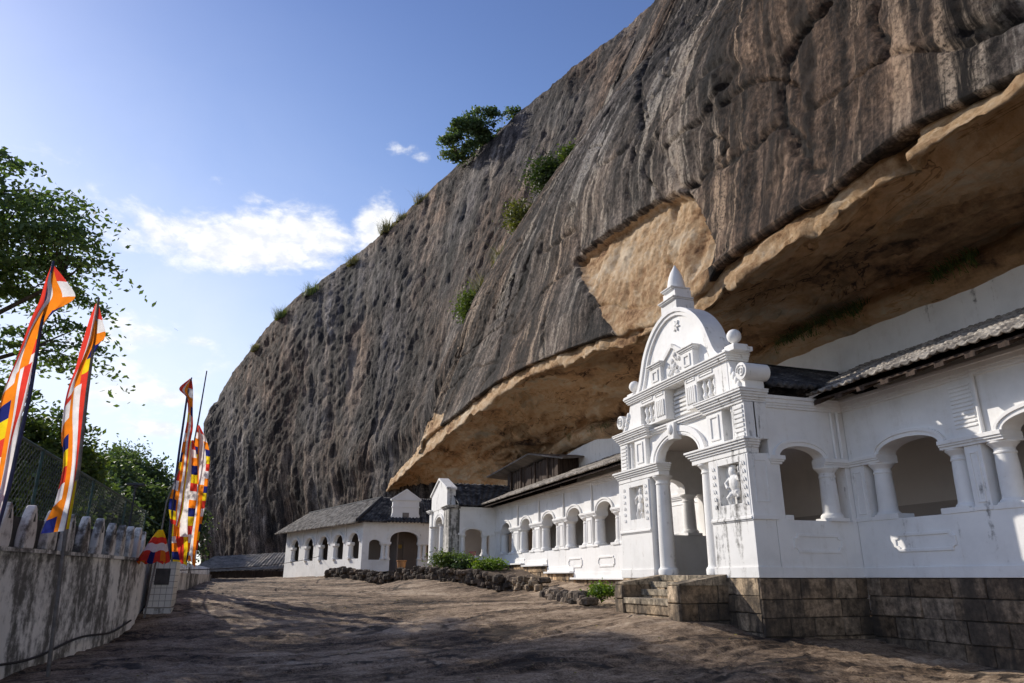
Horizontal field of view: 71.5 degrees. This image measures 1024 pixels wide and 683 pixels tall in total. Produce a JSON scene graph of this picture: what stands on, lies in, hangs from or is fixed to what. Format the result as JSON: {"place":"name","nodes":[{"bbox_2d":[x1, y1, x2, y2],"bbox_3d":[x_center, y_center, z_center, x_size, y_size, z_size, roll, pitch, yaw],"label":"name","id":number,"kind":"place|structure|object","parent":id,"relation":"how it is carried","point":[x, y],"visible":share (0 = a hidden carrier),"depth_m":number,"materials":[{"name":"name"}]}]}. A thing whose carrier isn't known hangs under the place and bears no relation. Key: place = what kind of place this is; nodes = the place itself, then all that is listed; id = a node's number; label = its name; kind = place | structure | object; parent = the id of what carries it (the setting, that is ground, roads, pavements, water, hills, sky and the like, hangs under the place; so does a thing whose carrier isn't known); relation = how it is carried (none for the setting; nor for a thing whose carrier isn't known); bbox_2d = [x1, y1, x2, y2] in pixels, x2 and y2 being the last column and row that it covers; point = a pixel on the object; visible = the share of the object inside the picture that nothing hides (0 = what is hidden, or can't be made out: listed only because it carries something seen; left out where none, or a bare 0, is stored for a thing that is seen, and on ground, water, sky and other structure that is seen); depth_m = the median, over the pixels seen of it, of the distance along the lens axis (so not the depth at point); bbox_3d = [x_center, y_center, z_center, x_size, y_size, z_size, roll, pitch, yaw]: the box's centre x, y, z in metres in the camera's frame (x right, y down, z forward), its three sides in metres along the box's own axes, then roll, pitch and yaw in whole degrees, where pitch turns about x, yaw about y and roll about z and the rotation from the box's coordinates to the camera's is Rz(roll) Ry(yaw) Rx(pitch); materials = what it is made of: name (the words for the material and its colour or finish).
{"place":"outdoors","nodes":[
{"label":"outdoors","id":0,"kind":"place"},
{"bbox_2d":[0,0,654,564],"label":"sky","id":1,"kind":"structure","parent":0,"point":[244,150],"materials":[{"name":"blue"}]},
{"bbox_2d":[91,597,875,682],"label":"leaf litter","id":2,"kind":"object","parent":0,"point":[437,640],"visible":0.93,"depth_m":13.69,"materials":[{"name":"brown plant"}]},
{"bbox_2d":[0,568,1023,682],"bbox_3d":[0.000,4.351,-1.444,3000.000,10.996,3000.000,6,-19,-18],"label":"ground","id":3,"kind":"structure","parent":0,"point":[581,644],"depth_m":13.24,"materials":[{"name":"stone"}]},
{"bbox_2d":[0,261,74,525],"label":"prayer flag","id":4,"kind":"object","parent":3,"relation":"on","point":[57,293],"visible":1,"depth_m":9.58,"materials":[{"name":"fabric"}]},
{"bbox_2d":[0,398,117,528],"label":"broadleaf tree","id":5,"kind":"object","parent":3,"relation":"on","point":[37,433],"visible":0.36,"depth_m":27.35,"materials":[{"name":"green plant"}]},
{"bbox_2d":[41,298,105,676],"bbox_3d":[-6.863,2.059,11.101,0.284,5.836,0.513,-16,-24,39],"label":"prayer flag","id":6,"kind":"object","parent":3,"relation":"on","point":[72,433],"visible":1,"depth_m":11.20,"materials":[{"name":"fabric"}]},
{"bbox_2d":[0,502,151,679],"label":"parapet wall","id":7,"kind":"structure","parent":3,"relation":"on","point":[106,577],"depth_m":12.45,"materials":[{"name":"paint"}]},
{"bbox_2d":[0,620,131,665],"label":"cable","id":8,"kind":"object","parent":7,"relation":"attached to","point":[46,652],"visible":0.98,"depth_m":12.15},
{"bbox_2d":[137,469,178,617],"bbox_3d":[-8.308,4.649,16.617,0.719,3.369,0.705,6,-19,-18],"label":"furled flag","id":9,"kind":"object","parent":7,"relation":"attached to","point":[155,550],"visible":1,"depth_m":16.43,"materials":[{"name":"fabric"}]},
{"bbox_2d":[8,433,159,531],"bbox_3d":[-10.790,5.524,16.691,0.654,5.026,24.257,5,-19,-16],"label":"chain link fence","id":10,"kind":"object","parent":3,"relation":"on","point":[122,512],"visible":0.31,"depth_m":18.08,"materials":[{"name":"grey metal"}]},
{"bbox_2d":[22,463,154,546],"bbox_3d":[-24.477,11.211,37.822,10.561,11.168,9.030,6,-19,-18],"label":"broadleaf tree","id":11,"kind":"object","parent":3,"relation":"on","point":[121,492],"visible":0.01,"depth_m":38.44,"materials":[{"name":"green plant"}]},
{"bbox_2d":[0,146,177,494],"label":"spreading tree","id":12,"kind":"object","parent":3,"relation":"on","point":[47,238],"visible":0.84,"depth_m":28.04,"materials":[{"name":"green plant"}]},
{"bbox_2d":[93,444,165,544],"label":"broadleaf tree","id":13,"kind":"object","parent":3,"relation":"on","point":[124,469],"visible":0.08,"depth_m":48.57,"materials":[{"name":"green plant"}]},
{"bbox_2d":[126,483,144,525],"bbox_3d":[-12.926,7.767,23.522,0.540,6.070,0.300,6,-19,-18],"label":"floodlight","id":14,"kind":"object","parent":3,"relation":"on","point":[135,485],"visible":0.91,"depth_m":24.31,"materials":[{"name":"paint"}]},
{"bbox_2d":[100,433,174,495],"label":"broadleaf tree","id":15,"kind":"object","parent":3,"relation":"on","point":[150,468],"visible":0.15,"depth_m":57.90,"materials":[{"name":"green plant"}]},
{"bbox_2d":[143,562,180,613],"bbox_3d":[-8.919,6.452,18.153,0.620,1.585,1.080,6,-19,-18],"label":"tiled pedestal","id":16,"kind":"object","parent":3,"relation":"on","point":[162,597],"visible":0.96,"depth_m":17.77,"materials":[{"name":"tile"}]},
{"bbox_2d":[129,471,211,563],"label":"broadleaf tree","id":17,"kind":"object","parent":3,"relation":"on","point":[161,495],"visible":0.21,"depth_m":50.01,"materials":[{"name":"green plant"}]},
{"bbox_2d":[168,377,192,555],"bbox_3d":[-10.213,4.042,21.718,0.615,6.104,0.168,6,-19,-18],"label":"prayer flag","id":18,"kind":"object","parent":3,"relation":"on","point":[176,502],"visible":0.98,"depth_m":21.83,"materials":[{"name":"fabric"}]},
{"bbox_2d":[171,440,197,565],"bbox_3d":[-10.283,5.136,22.441,0.605,4.384,0.407,6,-19,-18],"label":"prayer flag","id":19,"kind":"object","parent":3,"relation":"on","point":[181,537],"visible":0.78,"depth_m":22.40,"materials":[{"name":"fabric"}]},
{"bbox_2d":[170,560,210,590],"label":"boundary wall","id":20,"kind":"structure","parent":3,"relation":"on","point":[188,579],"depth_m":29.22,"materials":[{"name":"paint"}]},
{"bbox_2d":[188,418,209,566],"bbox_3d":[-10.487,5.086,23.498,0.745,5.145,0.384,6,-19,-18],"label":"prayer flag","id":21,"kind":"object","parent":20,"relation":"attached to","point":[202,452],"visible":0.66,"depth_m":23.67,"materials":[{"name":"fabric"}]},
{"bbox_2d":[170,504,219,563],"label":"broadleaf tree","id":22,"kind":"object","parent":3,"relation":"on","point":[205,516],"depth_m":71.20,"materials":[{"name":"green plant"}]},
{"bbox_2d":[198,371,206,424],"bbox_3d":[-10.941,4.362,24.133,0.260,7.023,0.080,6,-19,-18],"label":"flagless pole","id":23,"kind":"object","parent":3,"relation":"on","point":[202,397],"visible":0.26,"depth_m":24.93,"materials":[{"name":"metal"}]},
{"bbox_2d":[198,552,284,577],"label":"sheet roof shed","id":24,"kind":"structure","parent":3,"relation":"on","point":[233,562],"depth_m":63.85,"materials":[{"name":"grey metal"}]},
{"bbox_2d":[275,489,431,577],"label":"hipped building","id":25,"kind":"structure","parent":3,"relation":"on","point":[402,533],"depth_m":49.85,"materials":[{"name":"paint"}]},
{"bbox_2d":[180,554,325,570],"bbox_3d":[-12.788,12.457,41.358,0.029,2.030,42.893,2,-18,-7],"label":"cable","id":26,"kind":"object","parent":25,"relation":"attached to","point":[239,567],"visible":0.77,"depth_m":29.13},
{"bbox_2d":[324,566,516,591],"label":"rubble wall","id":27,"kind":"structure","parent":3,"relation":"on","point":[481,578],"depth_m":35.14,"materials":[{"name":"stone"}]},
{"bbox_2d":[200,3,652,570],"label":"rock dome","id":28,"kind":"object","parent":3,"relation":"on","point":[330,393],"visible":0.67,"depth_m":84.50,"materials":[{"name":"grey stone"}]},
{"bbox_2d":[250,344,259,351],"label":"skyline tuft","id":29,"kind":"object","parent":28,"relation":"on","point":[253,348],"visible":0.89,"depth_m":101.69,"materials":[{"name":"green plant"}]},
{"bbox_2d":[271,302,289,320],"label":"skyline tuft","id":30,"kind":"object","parent":28,"relation":"on","point":[278,315],"visible":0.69,"depth_m":102.21,"materials":[{"name":"green plant"}]},
{"bbox_2d":[298,279,319,296],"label":"skyline tuft","id":31,"kind":"object","parent":28,"relation":"on","point":[309,291],"visible":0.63,"depth_m":102.33,"materials":[{"name":"green plant"}]},
{"bbox_2d":[342,255,357,266],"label":"skyline tuft","id":32,"kind":"object","parent":28,"relation":"on","point":[350,262],"visible":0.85,"depth_m":101.51,"materials":[{"name":"green plant"}]},
{"bbox_2d":[374,217,398,235],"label":"skyline tuft","id":33,"kind":"object","parent":28,"relation":"on","point":[386,227],"visible":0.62,"depth_m":101.77,"materials":[{"name":"green plant"}]},
{"bbox_2d":[393,209,410,222],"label":"skyline tuft","id":34,"kind":"object","parent":28,"relation":"on","point":[400,216],"visible":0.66,"depth_m":101.73,"materials":[{"name":"green plant"}]},
{"bbox_2d":[410,189,428,204],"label":"skyline tuft","id":35,"kind":"object","parent":28,"relation":"on","point":[419,198],"visible":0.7,"depth_m":102.01,"materials":[{"name":"green plant"}]},
{"bbox_2d":[436,105,521,166],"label":"skyline tree","id":36,"kind":"object","parent":28,"relation":"on","point":[467,125],"visible":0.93,"depth_m":98.12,"materials":[{"name":"green plant"}]},
{"bbox_2d":[378,566,539,579],"bbox_3d":[-4.229,12.961,39.366,4.598,1.023,20.948,13,-22,-33],"label":"soil bed","id":37,"kind":"object","parent":3,"relation":"on","point":[505,572],"visible":0.19,"depth_m":33.67,"materials":[{"name":"brown soil"}]},
{"bbox_2d":[397,560,406,567],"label":"flower pot","id":38,"kind":"object","parent":37,"relation":"on","point":[401,563],"visible":0.89,"depth_m":42.58,"materials":[{"name":"ceramic"}]},
{"bbox_2d":[422,547,464,569],"bbox_3d":[-3.488,11.277,36.736,2.336,1.363,2.578,6,-19,-18],"label":"bed plant","id":39,"kind":"object","parent":37,"relation":"on","point":[441,559],"visible":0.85,"depth_m":36.42,"materials":[{"name":"green plant"}]},
{"bbox_2d":[451,552,480,569],"bbox_3d":[-2.380,11.245,36.161,1.734,1.026,1.908,6,-19,-18],"label":"bed plant","id":40,"kind":"object","parent":37,"relation":"on","point":[462,562],"visible":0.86,"depth_m":35.86,"materials":[{"name":"green plant"}]},
{"bbox_2d":[466,556,509,570],"bbox_3d":[-1.184,10.970,34.904,2.076,0.955,2.491,6,-19,-18],"label":"bed plant","id":41,"kind":"object","parent":37,"relation":"on","point":[492,564],"visible":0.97,"depth_m":34.70,"materials":[{"name":"green plant"}]},
{"bbox_2d":[426,478,516,568],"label":"corner pavilion","id":42,"kind":"structure","parent":3,"relation":"on","point":[462,518],"depth_m":39.71,"materials":[{"name":"paint"}]},
{"bbox_2d":[509,574,550,590],"bbox_3d":[0.593,10.139,29.900,0.926,0.684,2.785,12,-22,-32],"label":"stone pile","id":43,"kind":"object","parent":3,"relation":"on","point":[528,582],"visible":0.99,"depth_m":29.36,"materials":[{"name":"stone"}]},
{"bbox_2d":[539,586,598,605],"bbox_3d":[1.589,7.742,21.650,0.779,0.514,6.163,2,-18,-7],"label":"stone edging","id":44,"kind":"object","parent":3,"relation":"on","point":[561,594],"visible":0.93,"depth_m":19.98,"materials":[{"name":"stone"}]},
{"bbox_2d":[481,453,699,589],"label":"arcade wing","id":45,"kind":"structure","parent":3,"relation":"on","point":[573,530],"depth_m":30.05,"materials":[{"name":"white paint"}]},
{"bbox_2d":[487,453,583,501],"bbox_3d":[1.281,7.807,40.552,2.250,2.120,11.600,6,-19,-18],"label":"timber hut","id":46,"kind":"object","parent":45,"relation":"on","point":[526,470],"visible":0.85,"depth_m":38.75,"materials":[{"name":"brown wood"}]},
{"bbox_2d":[567,438,620,466],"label":"cave wall","id":47,"kind":"structure","parent":3,"relation":"on","point":[595,450],"depth_m":34.69,"materials":[{"name":"paint"}]},
{"bbox_2d":[579,578,615,602],"bbox_3d":[2.489,6.843,19.547,1.212,0.727,0.967,-12,-22,32],"label":"bed plant","id":48,"kind":"object","parent":3,"relation":"on","point":[601,591],"visible":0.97,"depth_m":19.41,"materials":[{"name":"green plant"}]},
{"bbox_2d":[615,574,730,624],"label":"stone steps","id":49,"kind":"structure","parent":3,"relation":"on","point":[689,598],"depth_m":14.95,"materials":[{"name":"stone"}]},
{"bbox_2d":[612,265,877,639],"bbox_3d":[6.565,2.801,18.587,5.760,9.590,6.535,6,-19,-18],"label":"entrance porch","id":50,"kind":"object","parent":3,"relation":"on","point":[712,409],"visible":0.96,"depth_m":15.67,"materials":[{"name":"paint"}]},
{"bbox_2d":[758,307,1023,670],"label":"arcade wing","id":51,"kind":"structure","parent":3,"relation":"on","point":[934,432],"depth_m":13.47,"materials":[{"name":"white paint"}]},
{"bbox_2d":[778,265,1023,373],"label":"cave wall","id":52,"kind":"structure","parent":3,"relation":"on","point":[1002,294],"depth_m":17.68,"materials":[{"name":"paint"}]},
{"bbox_2d":[386,72,1023,491],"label":"cave overhang","id":53,"kind":"object","parent":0,"point":[942,188],"visible":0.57,"depth_m":17.71,"materials":[{"name":"brown stone"}]},
{"bbox_2d":[549,225,1023,453],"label":"rock ledge","id":54,"kind":"object","parent":53,"relation":"on","point":[1001,256],"visible":0.56,"depth_m":18.26,"materials":[{"name":"stone"}]},
{"bbox_2d":[566,246,983,440],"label":"ledge grass","id":55,"kind":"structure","parent":54,"relation":"on","point":[942,268],"depth_m":19.37,"materials":[{"name":"green plant"}]},
{"bbox_2d":[418,0,1023,453],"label":"rock cliff","id":56,"kind":"structure","parent":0,"point":[718,136],"depth_m":20.99,"materials":[{"name":"grey stone"}]},
{"bbox_2d":[447,279,475,323],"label":"cliff shrub","id":57,"kind":"object","parent":56,"relation":"on","point":[466,301],"visible":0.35,"depth_m":52.93,"materials":[{"name":"green plant"}]},
{"bbox_2d":[466,272,484,292],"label":"cliff grass","id":58,"kind":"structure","parent":56,"relation":"on","point":[477,288],"depth_m":53.20,"materials":[{"name":"green plant"}]},
{"bbox_2d":[486,240,506,267],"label":"cliff grass","id":59,"kind":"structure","parent":56,"relation":"on","point":[494,258],"depth_m":51.32,"materials":[{"name":"green plant"}]},
{"bbox_2d":[492,192,534,234],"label":"cliff shrub","id":60,"kind":"object","parent":56,"relation":"on","point":[515,215],"visible":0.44,"depth_m":50.83,"materials":[{"name":"green plant"}]},
{"bbox_2d":[515,145,563,203],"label":"cliff shrub","id":61,"kind":"object","parent":56,"relation":"on","point":[543,173],"visible":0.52,"depth_m":49.21,"materials":[{"name":"green plant"}]},
{"bbox_2d":[555,138,575,166],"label":"cliff shrub","id":62,"kind":"object","parent":56,"relation":"on","point":[564,154],"visible":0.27,"depth_m":47.70,"materials":[{"name":"green plant"}]}
]}

